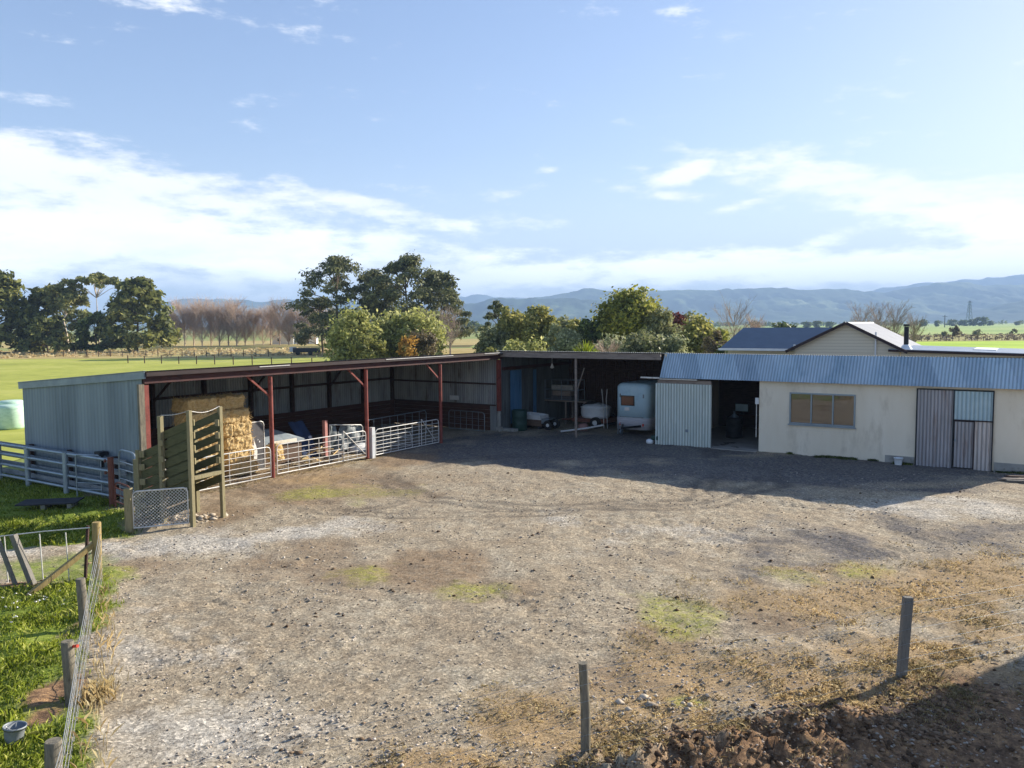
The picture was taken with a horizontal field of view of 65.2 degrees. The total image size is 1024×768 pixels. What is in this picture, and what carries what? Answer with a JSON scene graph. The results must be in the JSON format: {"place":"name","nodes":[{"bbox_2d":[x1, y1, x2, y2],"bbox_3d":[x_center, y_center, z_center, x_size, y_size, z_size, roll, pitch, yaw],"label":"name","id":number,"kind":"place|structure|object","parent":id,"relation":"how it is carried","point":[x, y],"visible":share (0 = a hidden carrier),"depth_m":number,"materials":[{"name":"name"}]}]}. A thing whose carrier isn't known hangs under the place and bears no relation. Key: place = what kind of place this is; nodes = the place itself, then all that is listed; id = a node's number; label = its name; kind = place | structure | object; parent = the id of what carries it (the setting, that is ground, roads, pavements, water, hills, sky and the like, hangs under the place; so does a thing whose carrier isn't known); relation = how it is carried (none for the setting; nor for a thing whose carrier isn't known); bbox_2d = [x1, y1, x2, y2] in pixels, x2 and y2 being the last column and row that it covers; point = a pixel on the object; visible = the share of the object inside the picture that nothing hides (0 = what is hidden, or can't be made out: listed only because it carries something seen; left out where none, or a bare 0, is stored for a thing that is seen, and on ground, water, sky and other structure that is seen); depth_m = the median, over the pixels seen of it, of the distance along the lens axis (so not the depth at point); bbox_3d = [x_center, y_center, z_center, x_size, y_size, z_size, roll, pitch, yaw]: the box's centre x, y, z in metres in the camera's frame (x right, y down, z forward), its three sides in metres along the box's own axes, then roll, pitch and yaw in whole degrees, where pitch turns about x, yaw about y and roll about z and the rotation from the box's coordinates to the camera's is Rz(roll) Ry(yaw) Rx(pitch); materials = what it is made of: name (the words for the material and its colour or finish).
{"place":"outdoors","nodes":[
{"label":"outdoors","id":0,"kind":"place"},
{"bbox_2d":[1,339,479,347],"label":"dry far field","id":1,"kind":"structure","parent":0,"point":[267,343],"depth_m":242.14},
{"bbox_2d":[167,295,195,345],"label":"bare tree","id":2,"kind":"object","parent":1,"relation":"on","point":[183,319],"visible":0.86,"depth_m":222.35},
{"bbox_2d":[183,294,217,345],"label":"bare tree","id":3,"kind":"object","parent":1,"relation":"on","point":[201,318],"visible":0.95,"depth_m":221.56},
{"bbox_2d":[202,297,235,345],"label":"bare tree","id":4,"kind":"object","parent":1,"relation":"on","point":[217,314],"visible":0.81,"depth_m":222.49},
{"bbox_2d":[219,299,252,345],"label":"bare tree","id":5,"kind":"object","parent":1,"relation":"on","point":[238,326],"visible":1,"depth_m":221.56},
{"bbox_2d":[264,295,295,344],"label":"bare tree","id":6,"kind":"object","parent":1,"relation":"on","point":[277,318],"visible":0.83,"depth_m":224.19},
{"bbox_2d":[0,348,546,358],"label":"dry grass field","id":7,"kind":"structure","parent":0,"point":[453,350],"depth_m":147.39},
{"bbox_2d":[0,269,37,350],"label":"macrocarpa tree","id":8,"kind":"object","parent":7,"relation":"on","point":[13,312],"visible":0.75,"depth_m":171.17,"materials":[{"name":"green plant"}]},
{"bbox_2d":[15,286,75,351],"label":"macrocarpa tree","id":9,"kind":"object","parent":7,"relation":"on","point":[35,296],"visible":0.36,"depth_m":175.83,"materials":[{"name":"green plant"}]},
{"bbox_2d":[15,315,80,352],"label":"macrocarpa tree","id":10,"kind":"object","parent":7,"relation":"on","point":[37,330],"visible":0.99,"depth_m":167.61,"materials":[{"name":"green plant"}]},
{"bbox_2d":[41,278,90,351],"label":"gum tree","id":11,"kind":"object","parent":7,"relation":"on","point":[68,297],"visible":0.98,"depth_m":174.28,"materials":[{"name":"green plant"}]},
{"bbox_2d":[66,271,120,343],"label":"umbrella tree","id":12,"kind":"object","parent":7,"relation":"on","point":[97,279],"visible":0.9,"depth_m":174.57,"materials":[{"name":"green plant"}]},
{"bbox_2d":[73,310,124,351],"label":"macrocarpa tree","id":13,"kind":"object","parent":7,"relation":"on","point":[82,332],"visible":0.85,"depth_m":169.49,"materials":[{"name":"green plant"}]},
{"bbox_2d":[92,275,182,351],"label":"macrocarpa tree","id":14,"kind":"object","parent":7,"relation":"on","point":[127,307],"visible":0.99,"depth_m":169.22,"materials":[{"name":"green plant"}]},
{"bbox_2d":[0,347,330,357],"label":"tussock grass","id":15,"kind":"structure","parent":7,"relation":"on","point":[17,353],"depth_m":155.29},
{"bbox_2d":[292,295,334,351],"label":"pine tree","id":16,"kind":"object","parent":7,"relation":"on","point":[301,340],"visible":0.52,"depth_m":156.25,"materials":[{"name":"green plant"}]},
{"bbox_2d":[281,254,388,338],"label":"pine tree","id":17,"kind":"object","parent":7,"relation":"on","point":[337,265],"visible":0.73,"depth_m":146.19,"materials":[{"name":"green plant"}]},
{"bbox_2d":[339,268,403,322],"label":"pine tree","id":18,"kind":"object","parent":7,"relation":"on","point":[375,273],"visible":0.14,"depth_m":153.97,"materials":[{"name":"green plant"}]},
{"bbox_2d":[356,251,458,335],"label":"pine tree","id":19,"kind":"object","parent":7,"relation":"on","point":[407,264],"visible":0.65,"depth_m":146.07,"materials":[{"name":"green plant"}]},
{"bbox_2d":[406,270,475,351],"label":"pine tree","id":20,"kind":"object","parent":7,"relation":"on","point":[448,285],"visible":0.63,"depth_m":149.01,"materials":[{"name":"green plant"}]},
{"bbox_2d":[146,345,472,348],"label":"rough ground","id":21,"kind":"structure","parent":0,"point":[271,347],"depth_m":201.47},
{"bbox_2d":[0,323,1023,767],"bbox_3d":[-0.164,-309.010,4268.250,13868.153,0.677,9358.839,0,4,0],"label":"ground","id":22,"kind":"structure","parent":0,"point":[558,461],"depth_m":15.21,"materials":[{"name":"gravel"}]},
{"bbox_2d":[2,721,26,745],"bbox_3d":[-6.230,4.382,10.013,0.265,0.225,0.265,5,0,0],"label":"bucket","id":23,"kind":"object","parent":22,"relation":"on","point":[14,731],"visible":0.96,"depth_m":9.96,"materials":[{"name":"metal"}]},
{"bbox_2d":[9,534,36,584],"bbox_3d":[-9.885,3.630,16.215,0.471,1.196,0.140,-1,4,-3],"label":"fence post","id":24,"kind":"object","parent":22,"relation":"on","point":[21,557],"visible":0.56,"depth_m":16.16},
{"bbox_2d":[0,525,89,582],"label":"metal gate","id":25,"kind":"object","parent":22,"relation":"on","point":[86,555],"visible":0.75,"depth_m":16.42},
{"bbox_2d":[14,497,83,509],"bbox_3d":[-13.425,3.554,23.267,1.600,0.310,0.760,-1,4,-10],"label":"concrete slab","id":26,"kind":"object","parent":22,"relation":"on","point":[50,502],"visible":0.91,"depth_m":23.16,"materials":[{"name":"grey concrete"}]},
{"bbox_2d":[0,442,108,496],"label":"pipe rail fence","id":27,"kind":"object","parent":22,"relation":"on","point":[66,475],"visible":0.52,"depth_m":25.56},
{"bbox_2d":[0,441,126,499],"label":"board fence","id":28,"kind":"object","parent":22,"relation":"on","point":[35,476],"visible":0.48,"depth_m":25.90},
{"bbox_2d":[25,521,102,767],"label":"wire fence","id":29,"kind":"object","parent":22,"relation":"on","point":[53,753],"visible":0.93,"depth_m":11.58,"materials":[{"name":"wood"}]},
{"bbox_2d":[0,473,142,767],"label":"grass","id":30,"kind":"structure","parent":22,"relation":"on","point":[45,620],"depth_m":14.33,"materials":[{"name":"plant"}]},
{"bbox_2d":[66,581,128,767],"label":"dry tufts","id":31,"kind":"object","parent":22,"relation":"on","point":[94,693],"visible":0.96,"depth_m":11.29,"materials":[{"name":"beige plant"}]},
{"bbox_2d":[104,457,114,506],"bbox_3d":[-11.751,2.904,23.370,0.268,1.550,0.170,0,4,0],"label":"steel post","id":32,"kind":"object","parent":22,"relation":"on","point":[110,472],"visible":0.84,"depth_m":23.30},
{"bbox_2d":[123,488,134,533],"bbox_3d":[-9.737,3.319,20.343,0.171,1.360,0.171,0,4,0],"label":"gate post","id":33,"kind":"object","parent":22,"relation":"on","point":[128,509],"visible":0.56,"depth_m":20.26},
{"bbox_2d":[132,487,188,528],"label":"gate","id":34,"kind":"structure","parent":33,"relation":"attached to","point":[166,489],"depth_m":20.62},
{"bbox_2d":[0,357,329,460],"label":"pasture beside shed","id":35,"kind":"object","parent":22,"relation":"on","point":[13,372],"depth_m":105.87,"materials":[{"name":"plant"}]},
{"bbox_2d":[0,404,23,429],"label":"water tank","id":36,"kind":"object","parent":35,"relation":"on","point":[11,416],"visible":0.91,"depth_m":41.02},
{"bbox_2d":[313,298,388,360],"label":"shrub","id":37,"kind":"object","parent":35,"relation":"on","point":[346,333],"visible":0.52,"depth_m":78.78,"materials":[{"name":"green plant"}]},
{"bbox_2d":[347,333,389,358],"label":"shrub","id":38,"kind":"object","parent":35,"relation":"on","point":[362,345],"visible":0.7,"depth_m":75.73,"materials":[{"name":"green plant"}]},
{"bbox_2d":[368,309,404,357],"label":"shrub","id":39,"kind":"object","parent":35,"relation":"on","point":[391,352],"visible":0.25,"depth_m":82.97,"materials":[{"name":"green plant"}]},
{"bbox_2d":[396,335,418,356],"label":"autumn shrub","id":40,"kind":"object","parent":35,"relation":"on","point":[410,341],"visible":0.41,"depth_m":75.64,"materials":[{"name":"brown plant"}]},
{"bbox_2d":[382,304,452,356],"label":"shrub","id":41,"kind":"object","parent":35,"relation":"on","point":[405,321],"visible":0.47,"depth_m":82.14,"materials":[{"name":"green plant"}]},
{"bbox_2d":[406,326,440,355],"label":"scrub bush","id":42,"kind":"object","parent":35,"relation":"on","point":[426,341],"visible":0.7,"depth_m":77.25,"materials":[{"name":"brown plant"}]},
{"bbox_2d":[472,323,509,352],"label":"olive tree","id":43,"kind":"object","parent":35,"relation":"on","point":[493,337],"visible":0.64,"depth_m":85.09,"materials":[{"name":"green plant"}]},
{"bbox_2d":[476,299,508,331],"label":"pine tree","id":44,"kind":"object","parent":35,"relation":"on","point":[496,309],"visible":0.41,"depth_m":109.36,"materials":[{"name":"green plant"}]},
{"bbox_2d":[495,305,525,341],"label":"olive tree","id":45,"kind":"object","parent":35,"relation":"on","point":[509,322],"visible":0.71,"depth_m":86.79,"materials":[{"name":"green plant"}]},
{"bbox_2d":[497,334,548,351],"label":"shrub","id":46,"kind":"object","parent":35,"relation":"on","point":[513,345],"visible":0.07,"depth_m":63.68,"materials":[{"name":"green plant"}]},
{"bbox_2d":[517,304,561,350],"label":"olive tree","id":47,"kind":"object","parent":35,"relation":"on","point":[539,322],"visible":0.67,"depth_m":84.85,"materials":[{"name":"green plant"}]},
{"bbox_2d":[543,323,583,351],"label":"willow scrub","id":48,"kind":"object","parent":35,"relation":"on","point":[561,342],"visible":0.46,"depth_m":81.19,"materials":[{"name":"green plant"}]},
{"bbox_2d":[573,316,609,350],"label":"evergreen tree","id":49,"kind":"object","parent":35,"relation":"on","point":[585,327],"visible":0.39,"depth_m":83.09,"materials":[{"name":"green plant"}]},
{"bbox_2d":[590,284,663,340],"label":"broadleaf tree","id":50,"kind":"object","parent":35,"relation":"on","point":[621,314],"visible":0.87,"depth_m":81.73,"materials":[{"name":"green plant"}]},
{"bbox_2d":[612,327,669,352],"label":"shrub","id":51,"kind":"object","parent":35,"relation":"on","point":[642,342],"visible":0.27,"depth_m":65.19,"materials":[{"name":"green plant"}]},
{"bbox_2d":[637,305,683,351],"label":"broadleaf tree","id":52,"kind":"object","parent":35,"relation":"on","point":[659,320],"visible":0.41,"depth_m":80.72,"materials":[{"name":"green plant"}]},
{"bbox_2d":[649,329,693,352],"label":"shrub","id":53,"kind":"object","parent":35,"relation":"on","point":[678,345],"visible":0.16,"depth_m":65.32,"materials":[{"name":"green plant"}]},
{"bbox_2d":[674,313,722,352],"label":"broadleaf tree","id":54,"kind":"object","parent":35,"relation":"on","point":[696,327],"visible":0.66,"depth_m":78.78,"materials":[{"name":"green plant"}]},
{"bbox_2d":[700,330,726,352],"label":"scrub bush","id":55,"kind":"object","parent":35,"relation":"on","point":[710,345],"visible":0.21,"depth_m":73.66,"materials":[{"name":"brown plant"}]},
{"bbox_2d":[711,292,756,338],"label":"bare tree","id":56,"kind":"object","parent":35,"relation":"on","point":[734,326],"visible":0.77,"depth_m":119.45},
{"bbox_2d":[120,406,225,526],"bbox_3d":[-9.441,2.266,21.971,2.977,3.349,1.295,2,5,26],"label":"loading race","id":57,"kind":"object","parent":22,"relation":"on","point":[182,444],"visible":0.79,"depth_m":21.54,"materials":[{"name":"wood"}]},
{"bbox_2d":[224,459,259,475],"bbox_3d":[-9.733,2.929,28.438,1.209,0.763,1.510,2,5,34],"label":"straw bale","id":58,"kind":"object","parent":22,"relation":"on","point":[237,471],"visible":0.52,"depth_m":28.05},
{"bbox_2d":[224,446,256,463],"bbox_3d":[-9.850,2.447,28.350,1.255,0.692,1.499,2,5,31],"label":"straw bale","id":59,"kind":"object","parent":58,"relation":"on","point":[237,455],"visible":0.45,"depth_m":28.02},
{"bbox_2d":[223,434,254,449],"bbox_3d":[-9.884,2.003,28.283,1.209,0.763,1.510,2,5,31],"label":"straw bale","id":60,"kind":"object","parent":59,"relation":"on","point":[237,442],"visible":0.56,"depth_m":27.96},
{"bbox_2d":[223,420,253,437],"bbox_3d":[-9.888,1.522,28.181,1.255,0.692,1.498,2,5,33],"label":"straw bale","id":61,"kind":"object","parent":60,"relation":"on","point":[236,429],"visible":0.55,"depth_m":27.88},
{"bbox_2d":[222,407,250,423],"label":"straw bale","id":62,"kind":"object","parent":61,"relation":"on","point":[240,414],"visible":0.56,"depth_m":27.86},
{"bbox_2d":[206,391,246,410],"bbox_3d":[-10.094,0.595,28.031,1.255,0.692,1.499,2,5,31],"label":"straw bale","id":63,"kind":"object","parent":62,"relation":"on","point":[231,401],"visible":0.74,"depth_m":27.82},
{"bbox_2d":[244,421,265,469],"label":"board gate","id":64,"kind":"structure","parent":22,"relation":"on","point":[258,432],"depth_m":29.03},
{"bbox_2d":[18,351,503,500],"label":"open shed","id":65,"kind":"structure","parent":22,"relation":"on","point":[107,415],"depth_m":33.09,"materials":[{"name":"metal"}]},
{"bbox_2d":[165,447,270,490],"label":"farm gate","id":66,"kind":"structure","parent":65,"relation":"attached to","point":[229,470],"depth_m":26.57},
{"bbox_2d":[276,431,365,473],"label":"farm gate","id":67,"kind":"structure","parent":65,"relation":"attached to","point":[287,448],"depth_m":29.50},
{"bbox_2d":[264,429,303,465],"bbox_3d":[-9.395,2.366,30.873,1.660,1.280,2.200,2,5,33],"label":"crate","id":68,"kind":"object","parent":22,"relation":"on","point":[281,437],"visible":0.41,"depth_m":30.75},
{"bbox_2d":[200,451,400,494],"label":"straw litter","id":69,"kind":"object","parent":22,"relation":"on","point":[240,485],"visible":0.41,"depth_m":28.75,"materials":[{"name":"yellow plant"}]},
{"bbox_2d":[288,420,317,456],"bbox_3d":[-8.378,2.214,32.142,0.825,1.438,0.850,2,5,33],"label":"tarpaulin","id":70,"kind":"object","parent":22,"relation":"on","point":[299,428],"visible":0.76,"depth_m":32.11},
{"bbox_2d":[329,424,362,453],"bbox_3d":[-6.907,2.180,33.301,0.179,1.219,1.944,2,5,33],"label":"sheeted hurdle","id":71,"kind":"object","parent":22,"relation":"on","point":[347,428],"visible":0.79,"depth_m":33.21,"materials":[{"name":"grey metal"}]},
{"bbox_2d":[369,427,374,458],"bbox_3d":[-5.533,2.364,31.756,0.180,1.300,0.240,2,5,33],"label":"gate post","id":72,"kind":"object","parent":22,"relation":"on","point":[372,442],"visible":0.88,"depth_m":31.66,"materials":[{"name":"grey metal"}]},
{"bbox_2d":[375,419,438,454],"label":"farm gate","id":73,"kind":"structure","parent":72,"relation":"attached to","point":[421,429],"depth_m":33.62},
{"bbox_2d":[9,469,1021,767],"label":"clods","id":74,"kind":"object","parent":22,"relation":"on","point":[597,623],"visible":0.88,"depth_m":14.07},
{"bbox_2d":[8,320,1023,331],"bbox_3d":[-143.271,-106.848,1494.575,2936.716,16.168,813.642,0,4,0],"label":"distant wood","id":75,"kind":"object","parent":22,"relation":"on","point":[718,324],"visible":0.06,"depth_m":1292.79,"materials":[{"name":"green plant"}]},
{"bbox_2d":[512,409,526,430],"bbox_3d":[0.375,1.785,39.604,0.770,1.020,0.770,2,5,33],"label":"plastic drum","id":76,"kind":"object","parent":22,"relation":"on","point":[519,419],"visible":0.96,"depth_m":39.28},
{"bbox_2d":[527,412,559,429],"bbox_3d":[1.345,1.759,40.225,1.997,0.968,0.840,2,5,33],"label":"garden cart","id":77,"kind":"object","parent":22,"relation":"on","point":[542,421],"visible":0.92,"depth_m":39.97,"materials":[{"name":"grey metal"}]},
{"bbox_2d":[496,350,664,436],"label":"machinery bay","id":78,"kind":"object","parent":22,"relation":"on","point":[525,384],"visible":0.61,"depth_m":42.31,"materials":[{"name":"metal"}]},
{"bbox_2d":[562,401,616,427],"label":"tank trailer","id":79,"kind":"object","parent":22,"relation":"on","point":[592,412],"visible":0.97,"depth_m":40.60,"materials":[{"name":"white plastic"}]},
{"bbox_2d":[158,584,1023,767],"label":"wire fence","id":80,"kind":"object","parent":22,"relation":"on","point":[903,646],"visible":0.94,"depth_m":9.91,"materials":[{"name":"grey metal"}]},
{"bbox_2d":[617,380,657,433],"bbox_3d":[6.177,1.119,38.566,2.060,2.420,4.128,2,5,33],"label":"horse float","id":81,"kind":"object","parent":22,"relation":"on","point":[636,405],"visible":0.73,"depth_m":37.70,"materials":[{"name":"white metal"}]},
{"bbox_2d":[591,681,710,731],"bbox_3d":[1.999,4.395,10.867,1.884,0.210,1.637,0,4,0],"label":"rubble","id":82,"kind":"object","parent":22,"relation":"on","point":[641,697],"visible":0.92,"depth_m":10.99,"materials":[{"name":"stone"}]},
{"bbox_2d":[338,540,1023,767],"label":"dry grass","id":83,"kind":"structure","parent":22,"relation":"on","point":[932,675],"depth_m":12.18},
{"bbox_2d":[396,633,1023,767],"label":"bank grass","id":84,"kind":"structure","parent":22,"relation":"on","point":[741,727],"depth_m":10.84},
{"bbox_2d":[515,669,1023,767],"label":"earth crumbs","id":85,"kind":"object","parent":22,"relation":"on","point":[912,725],"visible":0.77,"depth_m":9.96,"materials":[{"name":"soil"}]},
{"bbox_2d":[640,353,1023,471],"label":"workshop","id":86,"kind":"structure","parent":22,"relation":"on","point":[951,412],"depth_m":30.37,"materials":[{"name":"metal"}]},
{"bbox_2d":[655,379,711,447],"bbox_3d":[7.265,1.246,34.009,2.490,2.820,0.110,2,5,33],"label":"sliding door","id":87,"kind":"structure","parent":86,"relation":"in","point":[682,407],"depth_m":33.97,"materials":[{"name":"metal"}]},
{"bbox_2d":[788,392,855,428],"bbox_3d":[12.015,1.012,31.026,2.520,1.300,0.160,2,5,33],"label":"window","id":88,"kind":"structure","parent":86,"relation":"in","point":[808,409],"depth_m":31.01,"materials":[{"name":"glass"}]},
{"bbox_2d":[916,389,953,467],"bbox_3d":[15.249,1.603,28.880,1.140,2.790,0.038,2,5,33],"label":"sliding door","id":89,"kind":"structure","parent":86,"relation":"in","point":[935,407],"depth_m":28.88,"materials":[{"name":"metal"}]},
{"bbox_2d":[953,421,973,467],"bbox_3d":[16.007,2.161,28.386,0.580,1.640,0.103,2,5,33],"label":"wicket door","id":90,"kind":"structure","parent":86,"relation":"in","point":[963,435],"depth_m":28.41,"materials":[{"name":"metal"}]},
{"bbox_2d":[954,391,992,420],"bbox_3d":[16.243,0.772,28.163,1.170,1.020,0.044,2,5,33],"label":"upper door panel","id":91,"kind":"structure","parent":86,"relation":"in","point":[969,405],"depth_m":28.16,"materials":[{"name":"metal"}]},
{"bbox_2d":[717,323,1023,334],"bbox_3d":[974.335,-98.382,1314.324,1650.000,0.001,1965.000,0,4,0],"label":"pasture","id":92,"kind":"structure","parent":22,"relation":"on","point":[1003,328],"depth_m":622.47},
{"bbox_2d":[718,322,1023,357],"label":"farm house","id":93,"kind":"structure","parent":22,"relation":"on","point":[860,338],"depth_m":46.99,"materials":[{"name":"metal"}]},
{"bbox_2d":[903,334,1023,340],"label":"rough strip","id":94,"kind":"object","parent":22,"relation":"on","point":[932,338],"depth_m":246.45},
{"bbox_2d":[901,332,1023,340],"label":"rough weeds","id":95,"kind":"object","parent":94,"relation":"on","point":[968,337],"visible":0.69,"depth_m":261.92,"materials":[{"name":"brown plant"}]},
{"bbox_2d":[916,341,1023,348],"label":"bright green paddock","id":96,"kind":"structure","parent":22,"relation":"on","point":[1005,344],"depth_m":186.13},
{"bbox_2d":[880,300,915,335],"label":"bare tree","id":97,"kind":"object","parent":96,"relation":"on","point":[898,327],"visible":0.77,"depth_m":149.26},
{"bbox_2d":[0,282,1023,328],"bbox_3d":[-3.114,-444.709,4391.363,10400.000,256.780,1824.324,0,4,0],"label":"hills","id":98,"kind":"structure","parent":0,"point":[929,302],"depth_m":4572.76,"materials":[{"name":"blue"}]},
{"bbox_2d":[0,0,1023,316],"label":"sky","id":99,"kind":"structure","parent":0,"point":[214,149],"materials":[{"name":"blue"}]},
{"bbox_2d":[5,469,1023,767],"bbox_3d":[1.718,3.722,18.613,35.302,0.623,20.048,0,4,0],"label":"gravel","id":100,"kind":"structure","parent":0,"point":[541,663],"depth_m":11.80,"materials":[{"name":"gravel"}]},
{"bbox_2d":[423,274,1023,308],"bbox_3d":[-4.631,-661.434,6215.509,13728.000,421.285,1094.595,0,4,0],"label":"hills","id":101,"kind":"structure","parent":0,"point":[986,281],"depth_m":6526.35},
{"bbox_2d":[438,298,1023,326],"bbox_3d":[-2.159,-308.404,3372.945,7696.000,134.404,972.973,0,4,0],"label":"hills","id":102,"kind":"structure","parent":0,"point":[1010,312],"depth_m":3557.31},
{"bbox_2d":[726,411,742,438],"bbox_3d":[10.052,1.828,36.200,0.750,1.200,0.750,2,5,33],"label":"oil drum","id":103,"kind":"object","parent":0,"point":[734,423],"visible":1,"depth_m":35.91,"materials":[{"name":"black metal"}]},
{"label":"straw bale","id":104,"kind":"object","parent":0,"visible":0},
{"bbox_2d":[198,453,224,467],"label":"straw bale","id":105,"kind":"object","parent":104,"relation":"on","point":[210,466],"visible":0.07,"depth_m":27.03},
{"bbox_2d":[198,442,217,452],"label":"straw bale","id":106,"kind":"object","parent":105,"relation":"on","point":[210,445],"visible":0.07,"depth_m":26.93},
{"bbox_2d":[176,424,225,440],"bbox_3d":[-10.645,1.606,27.109,1.292,0.722,1.531,2,5,34],"label":"straw bale","id":107,"kind":"object","parent":106,"relation":"on","point":[207,436],"visible":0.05,"depth_m":26.81},
{"bbox_2d":[172,410,216,426],"bbox_3d":[-10.654,1.169,27.074,1.292,0.759,1.527,3,5,35],"label":"straw bale","id":108,"kind":"object","parent":107,"relation":"on","point":[179,418],"visible":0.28,"depth_m":26.72},
{"bbox_2d":[169,395,219,413],"bbox_3d":[-10.729,0.669,27.089,1.292,0.722,1.531,3,5,35],"label":"straw bale","id":109,"kind":"object","parent":108,"relation":"on","point":[201,403],"visible":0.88,"depth_m":26.75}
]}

